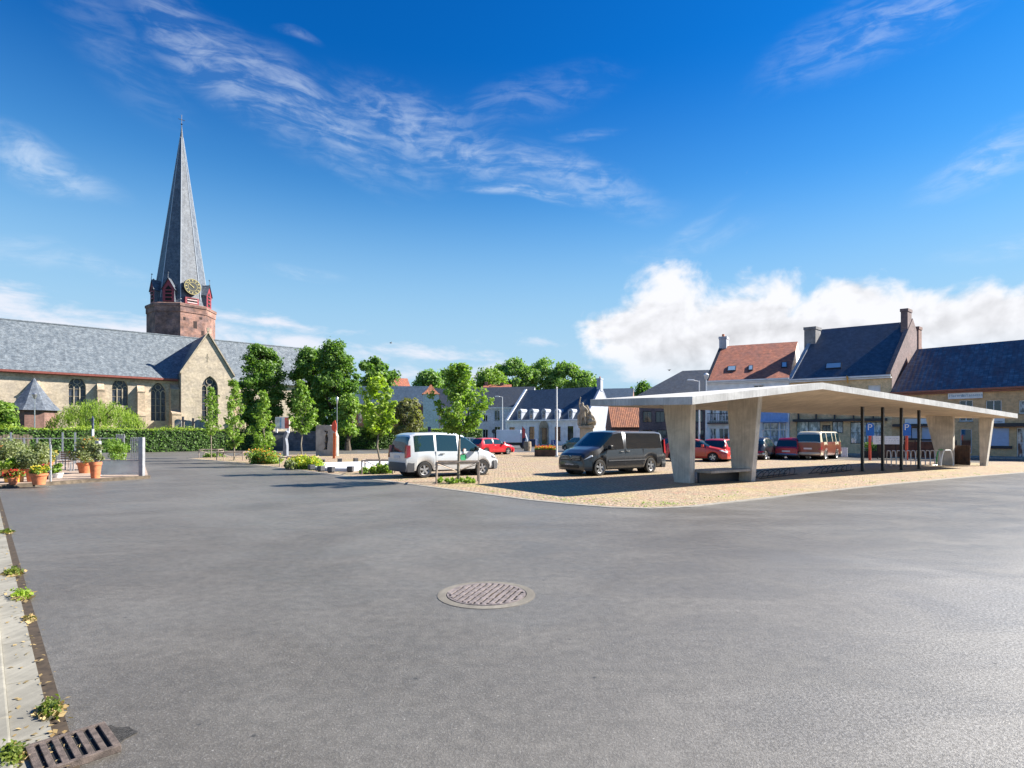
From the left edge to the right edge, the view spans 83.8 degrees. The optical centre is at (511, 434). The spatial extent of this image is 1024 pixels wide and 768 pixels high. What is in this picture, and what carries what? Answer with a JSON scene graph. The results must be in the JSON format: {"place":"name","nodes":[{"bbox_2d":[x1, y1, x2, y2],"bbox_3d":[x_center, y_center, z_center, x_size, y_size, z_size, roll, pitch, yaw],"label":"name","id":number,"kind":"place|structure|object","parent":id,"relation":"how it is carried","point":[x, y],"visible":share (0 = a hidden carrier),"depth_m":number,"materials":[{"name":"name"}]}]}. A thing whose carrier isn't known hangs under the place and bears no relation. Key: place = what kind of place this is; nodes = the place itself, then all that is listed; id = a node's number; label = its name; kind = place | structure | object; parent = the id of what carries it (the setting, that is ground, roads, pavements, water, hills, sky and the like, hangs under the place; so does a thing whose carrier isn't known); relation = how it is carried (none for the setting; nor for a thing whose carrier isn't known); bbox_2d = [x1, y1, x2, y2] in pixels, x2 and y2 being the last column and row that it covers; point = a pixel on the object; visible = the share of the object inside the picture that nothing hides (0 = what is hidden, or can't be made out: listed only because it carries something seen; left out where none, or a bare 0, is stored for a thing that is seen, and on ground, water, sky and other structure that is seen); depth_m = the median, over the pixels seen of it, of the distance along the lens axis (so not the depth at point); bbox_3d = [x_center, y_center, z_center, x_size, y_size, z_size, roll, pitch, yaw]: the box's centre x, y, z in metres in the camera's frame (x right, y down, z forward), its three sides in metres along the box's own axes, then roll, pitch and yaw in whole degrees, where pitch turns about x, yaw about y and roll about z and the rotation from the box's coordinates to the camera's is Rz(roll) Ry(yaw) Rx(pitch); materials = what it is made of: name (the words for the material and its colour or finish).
{"place":"outdoors","nodes":[
{"label":"outdoors","id":0,"kind":"place"},
{"bbox_2d":[13,378,60,428],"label":"chapel","id":1,"kind":"structure","parent":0,"point":[46,408],"depth_m":60.86,"materials":[{"name":"grey stone"}]},
{"bbox_2d":[0,459,147,483],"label":"terrace floor","id":2,"kind":"structure","parent":0,"point":[69,474],"depth_m":22.64,"materials":[{"name":"grey stone"}]},
{"bbox_2d":[0,457,23,482],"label":"flower pot","id":3,"kind":"object","parent":2,"relation":"on","point":[9,464],"visible":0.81,"depth_m":19.30,"materials":[{"name":"yellow ceramic"}]},
{"bbox_2d":[0,436,35,475],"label":"olive bush","id":4,"kind":"object","parent":2,"relation":"on","point":[9,449],"visible":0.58,"depth_m":20.80,"materials":[{"name":"green plant"}]},
{"bbox_2d":[14,448,52,481],"bbox_3d":[-16.508,1.040,19.644,0.999,1.160,0.852,0,0,-20],"label":"flower pot","id":5,"kind":"object","parent":2,"relation":"on","point":[28,458],"visible":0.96,"depth_m":19.51,"materials":[{"name":"ceramic"}]},
{"bbox_2d":[28,464,50,484],"bbox_3d":[-15.337,1.291,18.505,0.597,0.657,0.572,0,0,-20],"label":"flower pot","id":6,"kind":"object","parent":2,"relation":"on","point":[38,474],"visible":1,"depth_m":18.40,"materials":[{"name":"ceramic"}]},
{"bbox_2d":[22,441,58,468],"bbox_3d":[-18.579,0.924,22.134,1.362,1.392,1.371,0,0,-20],"label":"olive bush","id":7,"kind":"object","parent":2,"relation":"on","point":[36,446],"visible":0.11,"depth_m":22.18,"materials":[{"name":"green plant"}]},
{"bbox_2d":[0,432,124,463],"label":"terrace fence","id":8,"kind":"object","parent":2,"relation":"on","point":[62,444],"visible":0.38,"depth_m":31.63,"materials":[{"name":"grey metal"}]},
{"bbox_2d":[65,435,100,472],"bbox_3d":[-17.955,0.819,23.965,1.112,1.601,1.061,0,0,12],"label":"oleander","id":9,"kind":"object","parent":2,"relation":"on","point":[83,453],"visible":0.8,"depth_m":23.80,"materials":[{"name":"plant"}]},
{"bbox_2d":[86,441,104,478],"bbox_3d":[-15.438,0.910,21.123,0.587,1.419,0.468,0,0,-20],"label":"tall pot","id":10,"kind":"object","parent":2,"relation":"on","point":[95,465],"visible":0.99,"depth_m":21.05,"materials":[{"name":"ceramic"}]},
{"bbox_2d":[104,438,130,459],"bbox_3d":[-18.739,0.866,26.596,1.011,1.508,1.771,0,0,41],"label":"green bush","id":11,"kind":"object","parent":2,"relation":"on","point":[115,447],"visible":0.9,"depth_m":26.66,"materials":[{"name":"green plant"}]},
{"bbox_2d":[95,437,144,475],"bbox_3d":[-15.265,0.862,22.223,1.863,1.516,0.160,0,0,0],"label":"glass screen","id":12,"kind":"object","parent":2,"relation":"on","point":[122,467],"visible":0.76,"depth_m":22.21,"materials":[{"name":"clear glass"}]},
{"bbox_2d":[275,417,289,432],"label":"info panel","id":13,"kind":"object","parent":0,"point":[281,422],"visible":0.92,"depth_m":43.97,"materials":[{"name":"white paint"}]},
{"bbox_2d":[271,431,315,450],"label":"churchyard wall","id":14,"kind":"structure","parent":0,"point":[308,440],"depth_m":61.88,"materials":[{"name":"stone"}]},
{"bbox_2d":[422,385,439,428],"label":"turret house","id":15,"kind":"structure","parent":0,"point":[430,416],"depth_m":95.70,"materials":[{"name":"blue paint"}]},
{"bbox_2d":[0,445,1023,767],"bbox_3d":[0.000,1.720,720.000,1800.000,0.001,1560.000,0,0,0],"label":"ground","id":16,"kind":"structure","parent":0,"point":[190,611],"depth_m":5.20,"materials":[{"name":"grey asphalt"}]},
{"bbox_2d":[0,631,12,767],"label":"kerb","id":17,"kind":"structure","parent":16,"relation":"on","point":[4,727],"depth_m":3.43,"materials":[{"name":"concrete"}]},
{"bbox_2d":[0,498,79,767],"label":"gutter","id":18,"kind":"object","parent":16,"relation":"on","point":[32,693],"visible":0.72,"depth_m":4.26,"materials":[{"name":"concrete"}]},
{"bbox_2d":[0,738,29,767],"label":"weed","id":19,"kind":"object","parent":18,"relation":"on","point":[16,753],"visible":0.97,"depth_m":2.97,"materials":[{"name":"green plant"}]},
{"bbox_2d":[9,586,36,601],"bbox_3d":[-5.128,1.672,5.961,0.257,0.122,0.497,0,0,-37],"label":"weed","id":20,"kind":"object","parent":18,"relation":"on","point":[21,594],"visible":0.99,"depth_m":5.94,"materials":[{"name":"green plant"}]},
{"bbox_2d":[0,523,91,766],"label":"leaf litter","id":21,"kind":"object","parent":18,"relation":"on","point":[49,731],"visible":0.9,"depth_m":3.42,"materials":[{"name":"plant"}]},
{"bbox_2d":[31,694,68,721],"bbox_3d":[-2.833,1.672,3.502,0.184,0.110,0.368,0,0,-33],"label":"weed","id":22,"kind":"object","parent":18,"relation":"on","point":[48,709],"visible":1,"depth_m":3.47,"materials":[{"name":"green plant"}]},
{"bbox_2d":[24,721,136,767],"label":"storm drain","id":23,"kind":"object","parent":18,"relation":"on","point":[106,740],"visible":0.95,"depth_m":3.08,"materials":[{"name":"metal"}]},
{"bbox_2d":[0,475,149,488],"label":"terrace kerb","id":24,"kind":"structure","parent":16,"relation":"on","point":[48,483],"depth_m":20.24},
{"bbox_2d":[2,469,25,484],"bbox_3d":[-16.207,1.355,18.596,0.606,0.529,0.389,0,0,-20],"label":"flower pot","id":25,"kind":"object","parent":24,"relation":"on","point":[10,474],"visible":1,"depth_m":18.48,"materials":[{"name":"ceramic"}]},
{"bbox_2d":[307,336,364,424],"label":"broadleaf tree","id":26,"kind":"object","parent":16,"relation":"on","point":[333,362],"visible":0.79,"depth_m":64.98,"materials":[{"name":"green plant"}]},
{"bbox_2d":[332,392,361,450],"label":"broadleaf tree","id":27,"kind":"object","parent":16,"relation":"on","point":[348,404],"visible":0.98,"depth_m":61.42,"materials":[{"name":"green plant"}]},
{"bbox_2d":[391,397,426,434],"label":"tall shrub","id":28,"kind":"object","parent":16,"relation":"on","point":[413,415],"visible":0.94,"depth_m":65.02,"materials":[{"name":"green plant"}]},
{"bbox_2d":[339,424,482,449],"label":"hedge","id":29,"kind":"object","parent":16,"relation":"on","point":[363,441],"visible":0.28,"depth_m":68.20,"materials":[{"name":"green plant"}]},
{"bbox_2d":[434,387,534,437],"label":"pale terrace house","id":30,"kind":"structure","parent":16,"relation":"on","point":[491,420],"depth_m":104.54,"materials":[{"name":"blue paint"}]},
{"bbox_2d":[437,581,534,608],"bbox_3d":[-0.276,1.712,6.145,1.050,0.016,1.050,0,0,8],"label":"manhole cover","id":31,"kind":"object","parent":16,"relation":"on","point":[485,595],"visible":1,"depth_m":6.07,"materials":[{"name":"metal"}]},
{"bbox_2d":[472,366,508,386],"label":"tree","id":32,"kind":"object","parent":16,"relation":"on","point":[490,376],"visible":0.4,"depth_m":122.86,"materials":[{"name":"green plant"}]},
{"bbox_2d":[496,430,527,448],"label":"box truck","id":33,"kind":"object","parent":16,"relation":"on","point":[512,437],"visible":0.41,"depth_m":69.81,"materials":[{"name":"white paint"}]},
{"bbox_2d":[494,356,541,388],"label":"tree","id":34,"kind":"object","parent":16,"relation":"on","point":[516,367],"visible":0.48,"depth_m":129.42,"materials":[{"name":"green plant"}]},
{"bbox_2d":[515,356,568,389],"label":"tree","id":35,"kind":"object","parent":16,"relation":"on","point":[542,365],"visible":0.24,"depth_m":132.73,"materials":[{"name":"green plant"}]},
{"bbox_2d":[505,377,607,444],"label":"town hall","id":36,"kind":"structure","parent":16,"relation":"on","point":[532,413],"depth_m":95.09,"materials":[{"name":"blue stone"}]},
{"bbox_2d":[542,360,585,388],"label":"tree","id":37,"kind":"object","parent":16,"relation":"on","point":[572,370],"visible":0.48,"depth_m":129.77,"materials":[{"name":"green plant"}]},
{"bbox_2d":[566,370,597,387],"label":"tree","id":38,"kind":"object","parent":16,"relation":"on","point":[583,379],"visible":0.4,"depth_m":126.56,"materials":[{"name":"green plant"}]},
{"bbox_2d":[193,452,1023,506],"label":"cobbled square","id":39,"kind":"structure","parent":16,"relation":"on","point":[529,475],"depth_m":21.82,"materials":[{"name":"beige stone"}]},
{"bbox_2d":[196,386,221,457],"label":"young tree","id":40,"kind":"object","parent":39,"relation":"on","point":[209,412],"visible":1,"depth_m":41.91,"materials":[{"name":"green plant"}]},
{"bbox_2d":[223,379,250,459],"bbox_3d":[-18.449,-1.027,38.149,1.751,5.500,1.795,0,0,-44],"label":"young tree","id":41,"kind":"object","parent":39,"relation":"on","point":[232,406],"visible":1,"depth_m":37.90,"materials":[{"name":"green plant"}]},
{"bbox_2d":[248,390,275,450],"bbox_3d":[-15.315,-0.525,34.989,1.609,4.494,1.633,0,0,4],"label":"young tree","id":42,"kind":"object","parent":39,"relation":"on","point":[263,406],"visible":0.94,"depth_m":34.87,"materials":[{"name":"green plant"}]},
{"bbox_2d":[244,448,284,463],"bbox_3d":[-14.602,1.278,33.569,2.134,0.997,1.489,0,0,0],"label":"shrub","id":43,"kind":"object","parent":39,"relation":"on","point":[259,456],"visible":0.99,"depth_m":33.34,"materials":[{"name":"green plant"}]},
{"bbox_2d":[287,379,318,454],"bbox_3d":[-11.440,-0.645,31.112,1.685,4.733,1.436,0,0,-27],"label":"young tree","id":44,"kind":"object","parent":39,"relation":"on","point":[300,404],"visible":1,"depth_m":30.94,"materials":[{"name":"green plant"}]},
{"bbox_2d":[287,454,325,468],"bbox_3d":[-10.391,1.362,28.567,2.129,0.823,1.403,0,0,0],"label":"shrub","id":45,"kind":"object","parent":39,"relation":"on","point":[303,460],"visible":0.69,"depth_m":28.25,"materials":[{"name":"green plant"}]},
{"bbox_2d":[316,425,338,455],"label":"slab sculpture","id":46,"kind":"object","parent":39,"relation":"on","point":[324,440],"visible":0.9,"depth_m":46.04,"materials":[{"name":"grey concrete"}]},
{"bbox_2d":[315,461,387,471],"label":"stone slab","id":47,"kind":"structure","parent":39,"relation":"on","point":[340,466],"depth_m":29.36,"materials":[{"name":"white stone"}]},
{"bbox_2d":[359,463,393,473],"bbox_3d":[-5.972,1.505,25.195,1.467,0.525,1.008,0,0,0],"label":"shrub","id":48,"kind":"object","parent":39,"relation":"on","point":[381,468],"visible":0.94,"depth_m":24.93,"materials":[{"name":"green plant"}]},
{"bbox_2d":[358,372,397,466],"bbox_3d":[-5.971,-0.546,25.474,1.811,4.538,1.782,0,0,-16],"label":"young tree","id":49,"kind":"object","parent":39,"relation":"on","point":[383,423],"visible":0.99,"depth_m":25.19,"materials":[{"name":"green plant"}]},
{"bbox_2d":[388,432,497,477],"bbox_3d":[-2.827,0.821,24.144,4.600,1.862,2.220,0,0,-36],"label":"people carrier","id":50,"kind":"object","parent":39,"relation":"on","point":[417,454],"visible":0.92,"depth_m":23.04,"materials":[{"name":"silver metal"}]},
{"bbox_2d":[391,436,409,452],"bbox_3d":[-4.507,0.409,22.935,0.140,0.691,1.623,0,0,-36],"label":"rear window","id":51,"kind":"structure","parent":50,"relation":"in","point":[399,442],"depth_m":22.92,"materials":[{"name":"grey glass"}]},
{"bbox_2d":[413,435,434,451],"bbox_3d":[-3.491,0.346,22.653,0.880,0.679,0.131,0,0,-36],"label":"side window","id":52,"kind":"structure","parent":50,"relation":"in","point":[422,443],"depth_m":22.64,"materials":[{"name":"teal glass"}]},
{"bbox_2d":[435,435,457,450],"bbox_3d":[-2.664,0.340,23.249,0.960,0.681,0.131,0,0,-36],"label":"side window","id":53,"kind":"structure","parent":50,"relation":"in","point":[443,442],"depth_m":23.24,"materials":[{"name":"teal glass"}]},
{"bbox_2d":[437,475,475,483],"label":"shrub","id":54,"kind":"object","parent":39,"relation":"on","point":[468,479],"visible":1,"depth_m":20.09,"materials":[{"name":"green plant"}]},
{"bbox_2d":[435,460,479,483],"bbox_3d":[-1.945,1.330,20.400,1.547,0.780,1.098,0,0,-6],"label":"tree guard","id":55,"kind":"object","parent":39,"relation":"on","point":[455,461],"visible":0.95,"depth_m":20.11,"materials":[{"name":"wood"}]},
{"bbox_2d":[427,362,493,478],"bbox_3d":[-1.867,-0.444,20.541,2.528,4.332,2.584,0,0,27],"label":"young tree","id":56,"kind":"object","parent":39,"relation":"on","point":[460,382],"visible":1,"depth_m":20.34,"materials":[{"name":"green plant"}]},
{"bbox_2d":[471,438,513,453],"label":"red hatchback","id":57,"kind":"object","parent":39,"relation":"on","point":[494,445],"visible":0.7,"depth_m":48.45,"materials":[{"name":"paint"}]},
{"bbox_2d":[534,444,555,456],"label":"planter box","id":58,"kind":"object","parent":39,"relation":"on","point":[545,451],"visible":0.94,"depth_m":44.45,"materials":[{"name":"brown wood"}]},
{"bbox_2d":[577,397,596,438],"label":"war memorial","id":59,"kind":"object","parent":39,"relation":"on","point":[586,421],"visible":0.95,"depth_m":47.92,"materials":[{"name":"stone"}]},
{"bbox_2d":[219,459,979,506],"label":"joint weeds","id":60,"kind":"object","parent":39,"relation":"on","point":[643,502],"visible":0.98,"depth_m":15.27,"materials":[{"name":"green plant"}]},
{"bbox_2d":[186,458,1023,508],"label":"kerb strip","id":61,"kind":"object","parent":39,"relation":"on","point":[698,505],"visible":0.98,"depth_m":16.85,"materials":[{"name":"stone"}]},
{"bbox_2d":[559,431,665,475],"bbox_3d":[4.494,0.787,25.447,5.222,1.935,2.300,0,0,-36],"label":"dark van","id":62,"kind":"object","parent":39,"relation":"on","point":[596,453],"visible":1,"depth_m":24.56,"materials":[{"name":"paint"}]},
{"bbox_2d":[665,439,730,461],"bbox_3d":[12.095,1.000,37.178,4.220,1.499,2.100,0,0,33],"label":"orange red car","id":63,"kind":"object","parent":39,"relation":"on","point":[704,449],"visible":0.49,"depth_m":36.08,"materials":[{"name":"paint"}]},
{"bbox_2d":[702,439,729,461],"bbox_3d":[14.055,1.000,37.986,2.100,1.499,4.220,0,0,39],"label":"crimson hatchback","id":64,"kind":"object","parent":39,"relation":"on","point":[723,443],"visible":0.26,"depth_m":36.48,"materials":[{"name":"red paint"}]},
{"bbox_2d":[695,468,750,482],"bbox_3d":[7.513,1.485,20.686,2.209,0.470,1.050,0,0,-33],"label":"bench","id":65,"kind":"object","parent":39,"relation":"on","point":[709,475],"visible":0.81,"depth_m":20.48,"materials":[{"name":"grey concrete"}]},
{"bbox_2d":[757,437,776,459],"bbox_3d":[17.500,0.960,40.072,1.512,1.580,4.120,0,0,41],"label":"black classic car","id":66,"kind":"object","parent":39,"relation":"on","point":[766,447],"visible":0.46,"depth_m":38.87,"materials":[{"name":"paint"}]},
{"bbox_2d":[775,437,809,459],"bbox_3d":[20.160,0.974,40.819,1.492,1.548,3.870,0,0,42],"label":"crimson classic car","id":67,"kind":"object","parent":39,"relation":"on","point":[788,447],"visible":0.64,"depth_m":39.50,"materials":[{"name":"paint"}]},
{"bbox_2d":[590,383,1017,482],"bbox_3d":[15.696,-0.043,25.963,27.601,3.625,5.113,0,0,-33],"label":"canopy","id":68,"kind":"object","parent":39,"relation":"on","point":[744,407],"visible":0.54,"depth_m":21.43,"materials":[{"name":"concrete"}]},
{"bbox_2d":[861,407,863,471],"bbox_3d":[16.377,0.210,26.672,0.220,3.020,0.220,0,0,-33],"label":"canopy post","id":69,"kind":"object","parent":39,"relation":"on","point":[862,438],"visible":0.96,"depth_m":26.62,"materials":[{"name":"black metal"}]},
{"bbox_2d":[879,407,885,470],"bbox_3d":[17.579,0.210,27.065,0.220,3.020,0.220,0,0,-33],"label":"canopy post","id":70,"kind":"object","parent":39,"relation":"on","point":[882,438],"visible":0.93,"depth_m":27.02,"materials":[{"name":"black metal"}]},
{"bbox_2d":[900,408,902,469],"bbox_3d":[18.881,0.210,27.675,0.220,3.020,0.220,0,0,-33],"label":"canopy post","id":71,"kind":"object","parent":39,"relation":"on","point":[901,438],"visible":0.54,"depth_m":27.62,"materials":[{"name":"black metal"}]},
{"bbox_2d":[886,450,940,465],"bbox_3d":[22.124,1.288,31.462,3.362,0.862,0.543,0,0,-9],"label":"hoop rack","id":72,"kind":"object","parent":39,"relation":"on","point":[915,457],"visible":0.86,"depth_m":31.40,"materials":[{"name":"metal"}]},
{"bbox_2d":[917,410,920,468],"bbox_3d":[20.347,0.210,28.533,0.220,3.020,0.220,0,0,-33],"label":"canopy post","id":73,"kind":"object","parent":39,"relation":"on","point":[918,439],"visible":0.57,"depth_m":28.50,"materials":[{"name":"black metal"}]},
{"bbox_2d":[955,445,970,464],"bbox_3d":[25.063,1.150,32.174,0.090,1.100,1.277,0,0,-33],"label":"wooden screen","id":74,"kind":"object","parent":39,"relation":"on","point":[962,454],"visible":0.65,"depth_m":31.90,"materials":[{"name":"brown wood"}]},
{"bbox_2d":[605,407,638,430],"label":"tiled outhouse","id":75,"kind":"structure","parent":16,"relation":"on","point":[622,418],"depth_m":74.96,"materials":[{"name":"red tile"}]},
{"bbox_2d":[705,334,799,444],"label":"white house","id":76,"kind":"structure","parent":16,"relation":"on","point":[751,366],"depth_m":53.79,"materials":[{"name":"red tile"}]},
{"bbox_2d":[763,422,778,444],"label":"shop window","id":77,"kind":"structure","parent":76,"relation":"in","point":[771,434],"depth_m":52.01,"materials":[{"name":"glass"}]},
{"bbox_2d":[797,431,841,459],"bbox_3d":[21.739,0.756,40.424,4.720,1.993,1.732,0,0,-44],"label":"camper van","id":78,"kind":"object","parent":16,"relation":"on","point":[820,445],"visible":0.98,"depth_m":39.05,"materials":[{"name":"paint"}]},
{"bbox_2d":[788,308,922,453],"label":"ochre house","id":79,"kind":"structure","parent":16,"relation":"on","point":[877,357],"depth_m":49.74,"materials":[{"name":"beige brick"}]},
{"bbox_2d":[797,422,819,434],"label":"shop window","id":80,"kind":"structure","parent":79,"relation":"in","point":[801,426],"depth_m":50.55,"materials":[{"name":"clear glass"}]},
{"bbox_2d":[851,422,880,443],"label":"shop window","id":81,"kind":"structure","parent":79,"relation":"in","point":[855,426],"depth_m":48.32,"materials":[{"name":"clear glass"}]},
{"bbox_2d":[903,423,910,459],"bbox_3d":[26.509,0.466,38.324,0.466,2.508,0.206,0,0,25],"label":"parking sign","id":82,"kind":"object","parent":16,"relation":"on","point":[906,430],"visible":0.97,"depth_m":38.26,"materials":[{"name":"blue metal"}]},
{"bbox_2d":[873,436,899,443],"bbox_3d":[25.290,0.367,38.360,2.038,0.555,0.024,0,0,0],"label":"banner","id":83,"kind":"object","parent":82,"relation":"attached to","point":[889,439],"visible":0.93,"depth_m":38.35,"materials":[{"name":"white paint"}]},
{"bbox_2d":[877,440,956,459],"bbox_3d":[27.684,1.045,39.175,0.100,1.350,4.550,0,0,-44],"label":"terrace screen","id":84,"kind":"object","parent":16,"relation":"on","point":[912,445],"visible":0.41,"depth_m":39.39,"materials":[{"name":"black metal"}]},
{"bbox_2d":[890,340,1023,456],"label":"long house","id":85,"kind":"structure","parent":16,"relation":"on","point":[987,375],"depth_m":43.84,"materials":[{"name":"tile"}]},
{"bbox_2d":[961,429,971,452],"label":"door","id":86,"kind":"structure","parent":85,"relation":"in","point":[966,434],"depth_m":43.49,"materials":[{"name":"white paint"}]},
{"bbox_2d":[1017,428,1023,456],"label":"door","id":87,"kind":"structure","parent":85,"relation":"in","point":[1020,431],"depth_m":41.25,"materials":[{"name":"white paint"}]},
{"bbox_2d":[0,0,1023,417],"label":"sky","id":88,"kind":"structure","parent":0,"point":[615,189],"materials":[{"name":"blue"}]},
{"bbox_2d":[603,388,633,397],"bbox_3d":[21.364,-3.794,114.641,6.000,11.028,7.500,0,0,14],"label":"roof","id":89,"kind":"structure","parent":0,"point":[617,392],"depth_m":112.96,"materials":[{"name":"blue"}]},
{"bbox_2d":[637,370,708,440],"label":"purple brick house","id":90,"kind":"structure","parent":0,"point":[652,419],"depth_m":63.59,"materials":[{"name":"tile"}]},
{"label":"churchyard lawn","id":91,"kind":"structure","parent":0,"visible":0},
{"bbox_2d":[0,400,20,429],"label":"broadleaf tree","id":92,"kind":"object","parent":91,"relation":"on","point":[7,414],"visible":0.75,"depth_m":55.69,"materials":[{"name":"green plant"}]},
{"bbox_2d":[45,398,147,430],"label":"weeping tree","id":93,"kind":"object","parent":91,"relation":"on","point":[120,415],"visible":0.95,"depth_m":59.02,"materials":[{"name":"green plant"}]},
{"bbox_2d":[0,423,270,452],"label":"hedge","id":94,"kind":"object","parent":91,"relation":"on","point":[177,439],"visible":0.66,"depth_m":56.58,"materials":[{"name":"green plant"}]},
{"bbox_2d":[0,115,318,430],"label":"church","id":95,"kind":"structure","parent":91,"relation":"on","point":[172,363],"depth_m":76.46,"materials":[{"name":"grey stone"}]},
{"bbox_2d":[68,379,85,404],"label":"arched window","id":96,"kind":"structure","parent":95,"relation":"in","point":[76,387],"depth_m":69.59,"materials":[{"name":"glass"}]},
{"bbox_2d":[112,381,127,405],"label":"arched window","id":97,"kind":"structure","parent":95,"relation":"in","point":[119,388],"depth_m":72.50,"materials":[{"name":"glass"}]},
{"bbox_2d":[151,383,164,420],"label":"arched window","id":98,"kind":"structure","parent":95,"relation":"in","point":[157,391],"depth_m":75.15,"materials":[{"name":"glass"}]},
{"bbox_2d":[202,376,216,424],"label":"arched window","id":99,"kind":"structure","parent":95,"relation":"in","point":[209,381],"depth_m":77.54,"materials":[{"name":"glass"}]},
{"bbox_2d":[236,343,289,430],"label":"broadleaf tree","id":100,"kind":"object","parent":91,"relation":"on","point":[263,363],"visible":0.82,"depth_m":64.97,"materials":[{"name":"green plant"}]},
{"bbox_2d":[285,345,333,430],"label":"broadleaf tree","id":101,"kind":"object","parent":91,"relation":"on","point":[304,367],"visible":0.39,"depth_m":66.92,"materials":[{"name":"green plant"}]},
{"bbox_2d":[357,355,400,385],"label":"tree","id":102,"kind":"object","parent":91,"relation":"on","point":[374,364],"visible":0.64,"depth_m":110.61,"materials":[{"name":"green plant"}]},
{"bbox_2d":[354,386,428,427],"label":"brick terrace","id":103,"kind":"structure","parent":91,"relation":"on","point":[401,392],"depth_m":104.36,"materials":[{"name":"grey stone"}]},
{"bbox_2d":[412,368,443,387],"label":"tree","id":104,"kind":"object","parent":91,"relation":"on","point":[429,378],"visible":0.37,"depth_m":116.86,"materials":[{"name":"green plant"}]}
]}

